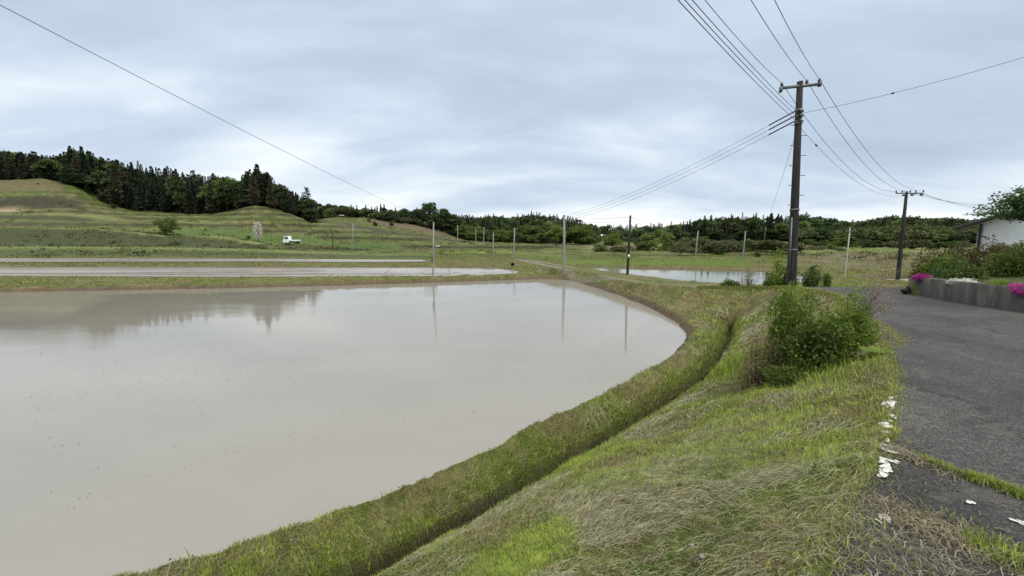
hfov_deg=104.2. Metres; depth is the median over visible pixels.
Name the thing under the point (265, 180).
cedar tree
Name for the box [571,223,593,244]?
broadleaf tree
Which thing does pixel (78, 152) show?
evergreen tree
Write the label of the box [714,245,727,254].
shrub
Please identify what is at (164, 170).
cedar tree
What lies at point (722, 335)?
ditch grass
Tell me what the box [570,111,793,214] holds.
overhead wire
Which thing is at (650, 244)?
broadleaf tree
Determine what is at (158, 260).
narrow paddy water
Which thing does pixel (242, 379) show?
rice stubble
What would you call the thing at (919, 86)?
overhead wire
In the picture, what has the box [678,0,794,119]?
overhead wire
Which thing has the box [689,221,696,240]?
cedar tree
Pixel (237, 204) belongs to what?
cedar tree
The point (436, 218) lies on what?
evergreen tree
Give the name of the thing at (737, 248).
shrub
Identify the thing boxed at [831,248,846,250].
shrub
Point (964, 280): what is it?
candytuft
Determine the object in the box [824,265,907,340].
dry shrub
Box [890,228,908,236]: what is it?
broadleaf tree
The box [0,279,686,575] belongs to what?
paddy water
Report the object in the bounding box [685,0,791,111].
overhead wire
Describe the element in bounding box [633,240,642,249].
evergreen tree
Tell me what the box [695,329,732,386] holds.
ditch water
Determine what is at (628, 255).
utility pole
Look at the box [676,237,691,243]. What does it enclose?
shrub
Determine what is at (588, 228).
broadleaf tree
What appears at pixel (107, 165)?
evergreen tree
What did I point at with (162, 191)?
cedar tree
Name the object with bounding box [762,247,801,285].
sapling
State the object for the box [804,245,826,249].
shrub
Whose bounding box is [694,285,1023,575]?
roadside weeds
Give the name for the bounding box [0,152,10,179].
cedar tree
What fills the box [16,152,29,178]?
cedar tree
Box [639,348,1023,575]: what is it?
straw litter
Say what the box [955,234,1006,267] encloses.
garden shrub
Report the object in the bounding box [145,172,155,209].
cedar tree
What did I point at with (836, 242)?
shrub
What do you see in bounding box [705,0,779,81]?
overhead wire
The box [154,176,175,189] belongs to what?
broadleaf tree
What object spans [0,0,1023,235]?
sky
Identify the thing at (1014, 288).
azalea bush
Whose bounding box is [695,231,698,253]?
utility pole
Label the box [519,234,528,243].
shrub
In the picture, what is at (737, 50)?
overhead wire
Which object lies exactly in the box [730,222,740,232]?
evergreen tree
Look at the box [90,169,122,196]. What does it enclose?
evergreen tree
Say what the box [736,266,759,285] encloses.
twiggy shrub
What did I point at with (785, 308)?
roadside bush
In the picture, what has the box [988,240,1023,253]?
garden shrub
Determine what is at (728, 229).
cedar tree
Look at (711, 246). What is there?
shrub
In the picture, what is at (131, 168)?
cedar tree
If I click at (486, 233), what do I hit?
broadleaf tree
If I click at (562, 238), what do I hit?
broadleaf tree
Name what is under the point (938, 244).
shrub
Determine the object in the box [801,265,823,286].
shrub
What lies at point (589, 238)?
broadleaf tree
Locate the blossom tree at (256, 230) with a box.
[252,221,261,241]
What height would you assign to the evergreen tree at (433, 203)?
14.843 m
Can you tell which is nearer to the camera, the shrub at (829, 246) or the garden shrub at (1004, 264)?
the garden shrub at (1004, 264)
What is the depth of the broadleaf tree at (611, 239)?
90.96 m
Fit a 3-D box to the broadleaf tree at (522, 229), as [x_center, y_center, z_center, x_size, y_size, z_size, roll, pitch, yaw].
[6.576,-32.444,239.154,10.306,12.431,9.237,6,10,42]
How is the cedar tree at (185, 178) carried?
on the ground at (42, 198)
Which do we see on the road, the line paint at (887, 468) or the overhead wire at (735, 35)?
the line paint at (887, 468)
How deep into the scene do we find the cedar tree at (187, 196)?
148.63 m
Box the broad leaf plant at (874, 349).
[858,345,895,352]
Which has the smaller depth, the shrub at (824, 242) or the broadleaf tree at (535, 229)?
the shrub at (824, 242)
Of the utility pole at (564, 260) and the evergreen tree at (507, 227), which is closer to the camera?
the utility pole at (564, 260)
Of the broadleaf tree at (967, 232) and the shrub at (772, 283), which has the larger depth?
the broadleaf tree at (967, 232)
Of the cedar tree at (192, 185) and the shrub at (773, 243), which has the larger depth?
the cedar tree at (192, 185)
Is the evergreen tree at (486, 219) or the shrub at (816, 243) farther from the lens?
the evergreen tree at (486, 219)
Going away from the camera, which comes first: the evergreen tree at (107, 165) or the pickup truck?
the pickup truck
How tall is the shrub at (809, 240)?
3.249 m
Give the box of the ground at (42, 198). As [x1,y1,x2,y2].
[0,178,1023,575]
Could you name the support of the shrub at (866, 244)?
on the ground at (42, 198)
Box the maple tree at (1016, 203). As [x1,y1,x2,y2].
[965,185,1023,223]
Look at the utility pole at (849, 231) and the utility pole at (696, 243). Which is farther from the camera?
the utility pole at (696, 243)
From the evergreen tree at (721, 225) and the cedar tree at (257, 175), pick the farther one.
the evergreen tree at (721, 225)
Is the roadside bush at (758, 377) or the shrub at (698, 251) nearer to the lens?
the roadside bush at (758, 377)
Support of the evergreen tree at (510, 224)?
on the ground at (42, 198)
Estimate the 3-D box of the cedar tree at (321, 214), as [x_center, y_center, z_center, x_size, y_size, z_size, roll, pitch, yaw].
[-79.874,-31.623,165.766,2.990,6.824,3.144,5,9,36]
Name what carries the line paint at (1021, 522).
on the road
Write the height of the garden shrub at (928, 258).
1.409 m
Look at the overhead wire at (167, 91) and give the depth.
7.99 m
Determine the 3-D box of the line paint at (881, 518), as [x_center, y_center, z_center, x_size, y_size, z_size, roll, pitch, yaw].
[2.144,1.319,2.294,0.060,0.010,0.075,5,8,33]
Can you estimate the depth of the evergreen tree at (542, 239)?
209.30 m
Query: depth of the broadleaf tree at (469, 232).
196.48 m
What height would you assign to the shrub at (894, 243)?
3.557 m
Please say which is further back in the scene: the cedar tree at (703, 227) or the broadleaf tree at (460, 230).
the broadleaf tree at (460, 230)
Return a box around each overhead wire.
[0,5,432,221]
[567,121,793,220]
[569,116,793,217]
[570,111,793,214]
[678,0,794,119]
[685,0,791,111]
[692,0,791,106]
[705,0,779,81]
[751,0,804,77]
[774,0,818,77]
[783,85,886,190]
[803,131,903,196]
[805,57,1023,112]
[808,83,902,190]
[822,84,917,190]
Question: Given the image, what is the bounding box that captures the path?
[515,259,571,267]
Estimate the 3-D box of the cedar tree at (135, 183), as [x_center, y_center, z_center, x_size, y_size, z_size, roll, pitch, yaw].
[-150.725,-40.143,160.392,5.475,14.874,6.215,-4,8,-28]
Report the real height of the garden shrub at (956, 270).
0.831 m
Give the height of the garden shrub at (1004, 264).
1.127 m
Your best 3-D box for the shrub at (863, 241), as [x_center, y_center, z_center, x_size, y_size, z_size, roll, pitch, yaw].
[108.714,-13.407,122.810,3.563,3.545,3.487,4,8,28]
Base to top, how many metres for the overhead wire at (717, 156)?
2.968 m
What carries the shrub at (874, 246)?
on the ground at (42, 198)
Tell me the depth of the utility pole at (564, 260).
32.78 m
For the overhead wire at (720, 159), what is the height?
2.956 m
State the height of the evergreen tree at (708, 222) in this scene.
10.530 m
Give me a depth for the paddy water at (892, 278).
33.60 m
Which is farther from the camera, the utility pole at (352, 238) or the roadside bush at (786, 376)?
the utility pole at (352, 238)
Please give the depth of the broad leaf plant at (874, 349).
5.69 m
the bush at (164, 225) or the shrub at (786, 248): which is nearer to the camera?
the shrub at (786, 248)
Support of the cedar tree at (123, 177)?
on the ground at (42, 198)
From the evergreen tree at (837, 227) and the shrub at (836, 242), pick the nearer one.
the shrub at (836, 242)
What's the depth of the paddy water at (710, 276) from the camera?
36.27 m
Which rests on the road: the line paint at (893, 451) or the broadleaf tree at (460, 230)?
the line paint at (893, 451)
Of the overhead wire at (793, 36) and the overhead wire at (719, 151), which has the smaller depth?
the overhead wire at (793, 36)
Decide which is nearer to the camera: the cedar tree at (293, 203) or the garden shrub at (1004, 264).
the garden shrub at (1004, 264)
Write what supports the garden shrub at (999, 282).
on the ground at (42, 198)
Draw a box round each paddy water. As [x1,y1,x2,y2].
[0,258,424,261]
[0,268,517,276]
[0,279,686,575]
[578,266,803,284]
[863,277,910,280]
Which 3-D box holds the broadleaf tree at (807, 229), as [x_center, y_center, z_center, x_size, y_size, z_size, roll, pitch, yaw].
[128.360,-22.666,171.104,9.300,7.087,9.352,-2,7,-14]
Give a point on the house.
(1005, 231)
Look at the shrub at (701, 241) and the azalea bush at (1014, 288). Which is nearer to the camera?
the azalea bush at (1014, 288)
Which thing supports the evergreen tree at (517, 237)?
on the ground at (42, 198)
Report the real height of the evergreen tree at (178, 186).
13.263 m
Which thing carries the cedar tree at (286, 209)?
on the ground at (42, 198)
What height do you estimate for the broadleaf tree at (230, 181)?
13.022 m
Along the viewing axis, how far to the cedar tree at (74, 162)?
151.87 m
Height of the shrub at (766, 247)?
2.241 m
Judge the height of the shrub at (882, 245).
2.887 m
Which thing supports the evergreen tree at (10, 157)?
on the ground at (42, 198)
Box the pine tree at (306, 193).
[301,187,312,201]
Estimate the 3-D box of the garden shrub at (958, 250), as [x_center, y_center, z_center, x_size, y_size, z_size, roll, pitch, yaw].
[18.197,-0.903,16.465,2.619,2.219,1.665,0,7,0]
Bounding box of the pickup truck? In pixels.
[283,236,300,243]
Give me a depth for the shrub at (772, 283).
16.89 m
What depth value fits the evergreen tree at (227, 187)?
145.69 m
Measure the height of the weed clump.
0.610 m
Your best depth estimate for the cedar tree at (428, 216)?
197.26 m
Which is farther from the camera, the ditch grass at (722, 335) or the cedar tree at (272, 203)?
the cedar tree at (272, 203)
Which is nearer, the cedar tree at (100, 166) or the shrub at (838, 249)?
the shrub at (838, 249)
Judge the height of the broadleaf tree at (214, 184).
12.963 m
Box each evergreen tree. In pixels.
[3,154,14,169]
[55,154,66,163]
[73,150,97,164]
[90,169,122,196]
[93,160,124,178]
[164,179,189,212]
[212,180,232,210]
[223,182,240,208]
[232,181,244,198]
[273,184,286,192]
[274,192,287,209]
[297,204,309,219]
[301,198,321,220]
[386,210,398,220]
[399,208,408,215]
[406,209,421,219]
[418,203,435,221]
[423,202,436,219]
[429,208,448,230]
[438,211,459,232]
[478,215,494,234]
[502,225,511,230]
[503,221,515,231]
[510,231,519,241]
[522,217,531,226]
[538,234,546,242]
[543,234,553,243]
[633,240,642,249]
[672,228,689,240]
[696,220,716,235]
[708,223,722,240]
[713,217,725,228]
[718,222,730,233]
[729,218,740,231]
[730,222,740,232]
[737,216,760,238]
[743,219,762,237]
[757,220,766,226]
[832,226,843,229]
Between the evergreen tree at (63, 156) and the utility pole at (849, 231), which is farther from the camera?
the evergreen tree at (63, 156)
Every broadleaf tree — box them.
[30,158,63,179]
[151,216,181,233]
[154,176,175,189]
[197,179,232,203]
[218,175,238,184]
[454,224,465,238]
[463,226,474,240]
[473,226,485,238]
[480,229,490,240]
[489,230,499,241]
[494,221,503,227]
[497,229,505,242]
[502,230,511,240]
[516,224,529,233]
[524,225,545,242]
[527,234,539,241]
[531,218,547,229]
[545,225,567,244]
[551,230,574,243]
[565,222,577,226]
[565,225,575,243]
[566,225,587,243]
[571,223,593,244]
[577,225,596,244]
[577,232,596,244]
[578,233,599,244]
[590,236,604,243]
[602,232,623,249]
[637,234,658,250]
[653,231,675,250]
[774,222,788,235]
[802,227,816,232]
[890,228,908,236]
[929,227,958,235]
[961,229,976,234]
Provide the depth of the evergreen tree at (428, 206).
198.03 m
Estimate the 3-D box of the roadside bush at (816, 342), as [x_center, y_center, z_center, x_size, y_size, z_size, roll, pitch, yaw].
[4.758,0.815,6.391,1.409,1.424,1.528,6,9,42]
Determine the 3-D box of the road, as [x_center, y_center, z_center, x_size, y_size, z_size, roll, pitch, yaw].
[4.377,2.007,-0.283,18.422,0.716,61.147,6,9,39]
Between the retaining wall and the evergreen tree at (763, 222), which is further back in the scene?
the evergreen tree at (763, 222)
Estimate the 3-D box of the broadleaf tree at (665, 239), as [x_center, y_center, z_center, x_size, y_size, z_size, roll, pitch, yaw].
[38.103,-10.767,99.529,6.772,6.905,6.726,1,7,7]
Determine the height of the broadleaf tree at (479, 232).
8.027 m
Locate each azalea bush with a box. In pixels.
[910,273,931,282]
[1008,282,1023,298]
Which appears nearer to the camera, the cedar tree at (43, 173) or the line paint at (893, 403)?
the line paint at (893, 403)
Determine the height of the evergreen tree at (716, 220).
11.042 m
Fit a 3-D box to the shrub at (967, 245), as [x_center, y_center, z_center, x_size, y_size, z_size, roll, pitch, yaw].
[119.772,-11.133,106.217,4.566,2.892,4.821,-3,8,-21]
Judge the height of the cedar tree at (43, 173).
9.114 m
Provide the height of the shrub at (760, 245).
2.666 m
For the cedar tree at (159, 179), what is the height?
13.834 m
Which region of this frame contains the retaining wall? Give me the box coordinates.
[909,275,1023,311]
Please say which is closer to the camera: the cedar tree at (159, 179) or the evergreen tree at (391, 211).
the cedar tree at (159, 179)
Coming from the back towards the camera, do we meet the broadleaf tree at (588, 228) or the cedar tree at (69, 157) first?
the broadleaf tree at (588, 228)
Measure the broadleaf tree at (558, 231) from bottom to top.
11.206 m
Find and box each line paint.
[869,441,909,454]
[877,471,888,476]
[878,422,892,428]
[878,513,891,522]
[879,459,889,465]
[879,464,892,472]
[880,457,898,462]
[881,400,896,408]
[1009,518,1023,524]
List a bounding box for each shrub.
[107,203,117,208]
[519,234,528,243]
[591,244,609,251]
[609,245,634,251]
[668,242,693,253]
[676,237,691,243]
[682,247,702,252]
[687,237,706,248]
[694,239,708,252]
[697,240,732,252]
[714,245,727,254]
[720,242,749,251]
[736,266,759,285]
[738,244,755,251]
[740,238,752,246]
[751,241,765,248]
[760,239,781,250]
[762,279,785,285]
[763,243,772,250]
[781,242,805,250]
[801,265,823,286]
[803,239,814,245]
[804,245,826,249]
[808,242,822,245]
[819,240,830,245]
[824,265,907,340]
[825,244,837,249]
[828,238,841,246]
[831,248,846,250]
[857,239,872,245]
[860,241,871,247]
[870,240,880,247]
[876,241,884,247]
[880,241,905,247]
[904,239,933,248]
[905,239,934,247]
[907,239,976,285]
[908,255,930,284]
[916,253,958,274]
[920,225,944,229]
[928,258,989,279]
[934,241,946,247]
[952,241,975,247]
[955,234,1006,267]
[972,240,1023,268]
[977,247,1023,277]
[985,279,1023,284]
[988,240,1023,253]
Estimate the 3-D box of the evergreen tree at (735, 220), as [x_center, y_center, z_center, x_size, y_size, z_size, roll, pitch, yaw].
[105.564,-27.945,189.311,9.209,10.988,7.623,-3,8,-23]
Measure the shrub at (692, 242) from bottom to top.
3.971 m
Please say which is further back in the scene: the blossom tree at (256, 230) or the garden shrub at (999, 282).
the blossom tree at (256, 230)
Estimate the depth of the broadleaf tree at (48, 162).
147.14 m
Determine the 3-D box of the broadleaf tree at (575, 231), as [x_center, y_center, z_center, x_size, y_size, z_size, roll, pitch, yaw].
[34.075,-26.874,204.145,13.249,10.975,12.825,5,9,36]
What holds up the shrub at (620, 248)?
on the ground at (42, 198)
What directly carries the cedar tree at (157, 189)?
on the ground at (42, 198)
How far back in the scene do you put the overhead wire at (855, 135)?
18.04 m
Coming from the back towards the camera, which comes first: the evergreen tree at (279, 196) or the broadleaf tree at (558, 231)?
the broadleaf tree at (558, 231)
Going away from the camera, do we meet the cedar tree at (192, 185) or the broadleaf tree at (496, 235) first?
the cedar tree at (192, 185)
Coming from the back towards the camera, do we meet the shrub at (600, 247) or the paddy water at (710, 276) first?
the shrub at (600, 247)
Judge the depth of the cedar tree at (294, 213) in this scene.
150.85 m
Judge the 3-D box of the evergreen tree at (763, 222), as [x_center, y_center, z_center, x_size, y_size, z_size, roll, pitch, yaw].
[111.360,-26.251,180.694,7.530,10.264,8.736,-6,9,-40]
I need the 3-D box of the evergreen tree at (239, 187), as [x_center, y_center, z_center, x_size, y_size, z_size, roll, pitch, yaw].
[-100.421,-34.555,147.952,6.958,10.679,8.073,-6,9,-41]
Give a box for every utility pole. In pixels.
[350,225,355,249]
[431,222,433,278]
[512,228,516,256]
[563,215,565,273]
[626,215,630,274]
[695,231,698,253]
[742,231,745,256]
[779,78,821,285]
[844,228,853,276]
[895,190,923,278]
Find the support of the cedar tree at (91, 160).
on the ground at (42, 198)
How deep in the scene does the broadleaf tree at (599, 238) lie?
211.09 m
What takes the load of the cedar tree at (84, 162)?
on the ground at (42, 198)
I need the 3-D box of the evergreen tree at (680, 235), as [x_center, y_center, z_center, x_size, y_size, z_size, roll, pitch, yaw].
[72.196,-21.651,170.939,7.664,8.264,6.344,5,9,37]
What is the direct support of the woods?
on the ground at (42, 198)
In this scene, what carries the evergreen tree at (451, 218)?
on the ground at (42, 198)
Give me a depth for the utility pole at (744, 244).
71.51 m
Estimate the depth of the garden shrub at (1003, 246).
14.74 m
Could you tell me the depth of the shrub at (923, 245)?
111.63 m
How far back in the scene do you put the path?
40.69 m
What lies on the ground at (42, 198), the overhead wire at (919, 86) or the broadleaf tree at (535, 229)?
the broadleaf tree at (535, 229)
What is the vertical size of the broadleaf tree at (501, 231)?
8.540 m
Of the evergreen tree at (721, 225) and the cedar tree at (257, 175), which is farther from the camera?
the evergreen tree at (721, 225)
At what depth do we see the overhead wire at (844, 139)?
18.57 m
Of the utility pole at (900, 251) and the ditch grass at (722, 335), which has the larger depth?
the utility pole at (900, 251)
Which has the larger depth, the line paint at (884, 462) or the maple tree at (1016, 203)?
the maple tree at (1016, 203)
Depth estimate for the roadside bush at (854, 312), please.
6.29 m
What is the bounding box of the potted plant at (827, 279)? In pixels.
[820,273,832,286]
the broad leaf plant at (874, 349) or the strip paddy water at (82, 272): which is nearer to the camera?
the broad leaf plant at (874, 349)
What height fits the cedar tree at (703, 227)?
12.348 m
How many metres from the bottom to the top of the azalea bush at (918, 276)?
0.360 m
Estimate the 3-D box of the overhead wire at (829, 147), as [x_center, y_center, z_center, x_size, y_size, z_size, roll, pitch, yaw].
[20.687,-7.644,23.716,26.984,2.355,0.016,-6,9,-39]
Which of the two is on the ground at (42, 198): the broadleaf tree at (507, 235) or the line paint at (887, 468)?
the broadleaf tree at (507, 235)
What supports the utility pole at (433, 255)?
on the ground at (42, 198)
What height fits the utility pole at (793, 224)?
8.272 m
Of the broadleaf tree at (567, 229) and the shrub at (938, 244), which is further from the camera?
the broadleaf tree at (567, 229)
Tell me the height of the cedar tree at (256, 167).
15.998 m
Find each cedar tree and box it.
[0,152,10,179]
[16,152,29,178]
[36,155,50,178]
[63,146,77,181]
[69,153,82,174]
[76,146,91,174]
[88,151,95,170]
[97,160,103,170]
[105,172,123,204]
[111,172,125,205]
[118,168,134,198]
[129,163,134,179]
[133,169,142,194]
[133,178,150,210]
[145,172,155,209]
[154,178,163,208]
[157,175,163,195]
[160,178,168,203]
[161,168,168,177]
[182,177,195,207]
[183,182,193,213]
[189,177,197,202]
[204,184,219,213]
[233,187,243,208]
[239,171,256,206]
[242,164,272,206]
[246,173,261,205]
[253,171,265,205]
[260,172,277,207]
[265,178,278,207]
[281,186,293,213]
[287,191,297,213]
[290,192,298,214]
[303,197,314,221]
[310,206,317,222]
[317,205,324,218]
[426,208,431,228]
[687,219,691,232]
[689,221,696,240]
[699,215,708,239]
[723,218,732,238]
[765,213,777,239]
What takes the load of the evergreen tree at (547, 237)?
on the ground at (42, 198)
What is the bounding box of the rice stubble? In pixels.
[25,291,666,507]
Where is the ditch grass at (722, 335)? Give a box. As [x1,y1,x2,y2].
[173,315,885,575]
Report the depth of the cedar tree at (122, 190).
147.98 m
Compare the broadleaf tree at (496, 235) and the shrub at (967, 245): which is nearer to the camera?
the shrub at (967, 245)
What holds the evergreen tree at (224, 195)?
on the ground at (42, 198)
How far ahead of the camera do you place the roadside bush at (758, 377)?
6.67 m
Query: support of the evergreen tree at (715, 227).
on the ground at (42, 198)
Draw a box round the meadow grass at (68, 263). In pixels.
[0,216,972,287]
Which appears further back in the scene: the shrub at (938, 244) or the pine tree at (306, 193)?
the pine tree at (306, 193)
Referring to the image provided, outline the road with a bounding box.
[811,287,1023,575]
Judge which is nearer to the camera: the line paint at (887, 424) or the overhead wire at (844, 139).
the line paint at (887, 424)
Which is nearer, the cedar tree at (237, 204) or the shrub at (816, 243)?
the shrub at (816, 243)
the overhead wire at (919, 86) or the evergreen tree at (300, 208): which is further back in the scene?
the evergreen tree at (300, 208)
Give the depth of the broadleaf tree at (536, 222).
250.64 m
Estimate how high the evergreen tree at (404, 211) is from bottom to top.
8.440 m
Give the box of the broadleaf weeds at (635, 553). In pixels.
[117,292,883,575]
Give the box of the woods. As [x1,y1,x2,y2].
[0,148,979,243]
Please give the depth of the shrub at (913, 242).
112.93 m
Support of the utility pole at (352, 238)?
on the ground at (42, 198)
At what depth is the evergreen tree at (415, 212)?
192.44 m
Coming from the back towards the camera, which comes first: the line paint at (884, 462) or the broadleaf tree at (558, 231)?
the broadleaf tree at (558, 231)
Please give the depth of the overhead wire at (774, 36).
9.84 m
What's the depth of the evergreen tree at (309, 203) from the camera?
151.57 m
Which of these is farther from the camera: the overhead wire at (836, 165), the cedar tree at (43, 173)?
the cedar tree at (43, 173)
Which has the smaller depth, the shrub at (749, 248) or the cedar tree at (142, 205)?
the shrub at (749, 248)
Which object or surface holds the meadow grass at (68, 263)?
on the ground at (42, 198)
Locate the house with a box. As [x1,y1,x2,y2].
[953,210,1023,258]
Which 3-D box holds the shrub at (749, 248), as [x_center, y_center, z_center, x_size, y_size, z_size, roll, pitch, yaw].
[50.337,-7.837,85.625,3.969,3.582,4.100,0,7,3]
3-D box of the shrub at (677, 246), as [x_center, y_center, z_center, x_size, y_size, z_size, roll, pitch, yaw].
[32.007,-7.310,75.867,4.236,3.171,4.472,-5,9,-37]
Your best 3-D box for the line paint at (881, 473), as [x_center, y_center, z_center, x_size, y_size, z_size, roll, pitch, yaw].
[2.522,1.268,2.709,0.108,0.011,0.051,-5,9,-37]
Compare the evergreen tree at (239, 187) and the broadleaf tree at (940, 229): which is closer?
the evergreen tree at (239, 187)
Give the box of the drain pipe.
[901,286,909,293]
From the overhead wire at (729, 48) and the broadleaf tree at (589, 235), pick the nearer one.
the overhead wire at (729, 48)
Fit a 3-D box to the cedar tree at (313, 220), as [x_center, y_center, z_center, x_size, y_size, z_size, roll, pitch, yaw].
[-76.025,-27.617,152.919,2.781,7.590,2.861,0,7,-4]
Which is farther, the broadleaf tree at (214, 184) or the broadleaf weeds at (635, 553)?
the broadleaf tree at (214, 184)
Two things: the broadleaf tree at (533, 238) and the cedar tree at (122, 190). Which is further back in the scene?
the broadleaf tree at (533, 238)
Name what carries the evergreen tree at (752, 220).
on the ground at (42, 198)
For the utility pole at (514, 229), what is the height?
5.034 m
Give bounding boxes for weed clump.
[719,278,740,285]
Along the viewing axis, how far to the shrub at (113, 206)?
139.53 m
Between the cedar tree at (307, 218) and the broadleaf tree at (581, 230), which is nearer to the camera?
the cedar tree at (307, 218)
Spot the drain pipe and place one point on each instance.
(906, 289)
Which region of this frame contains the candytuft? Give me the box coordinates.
[946,277,980,283]
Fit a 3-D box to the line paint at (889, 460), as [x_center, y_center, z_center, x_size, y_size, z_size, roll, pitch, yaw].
[2.735,1.247,2.889,0.117,0.008,0.043,5,9,37]
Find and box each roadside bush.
[729,325,783,390]
[750,294,867,374]
[762,356,818,388]
[765,279,814,362]
[825,278,879,349]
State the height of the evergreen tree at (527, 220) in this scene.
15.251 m
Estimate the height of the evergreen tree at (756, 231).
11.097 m
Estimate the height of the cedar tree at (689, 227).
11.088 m
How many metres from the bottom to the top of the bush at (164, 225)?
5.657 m
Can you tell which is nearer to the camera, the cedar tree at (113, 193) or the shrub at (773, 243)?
the shrub at (773, 243)
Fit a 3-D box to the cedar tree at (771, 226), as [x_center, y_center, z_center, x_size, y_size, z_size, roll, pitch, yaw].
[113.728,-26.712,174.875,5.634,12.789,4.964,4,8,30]
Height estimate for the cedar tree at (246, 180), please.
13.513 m
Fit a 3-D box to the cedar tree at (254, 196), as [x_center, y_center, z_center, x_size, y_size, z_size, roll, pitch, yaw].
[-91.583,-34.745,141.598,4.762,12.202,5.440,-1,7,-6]
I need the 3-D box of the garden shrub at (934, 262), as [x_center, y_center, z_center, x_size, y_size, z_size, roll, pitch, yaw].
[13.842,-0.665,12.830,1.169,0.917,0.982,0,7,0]
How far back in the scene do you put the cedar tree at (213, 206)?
148.34 m
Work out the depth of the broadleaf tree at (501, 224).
246.94 m
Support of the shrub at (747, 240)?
on the ground at (42, 198)
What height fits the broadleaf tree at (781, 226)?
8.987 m
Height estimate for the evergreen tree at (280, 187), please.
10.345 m

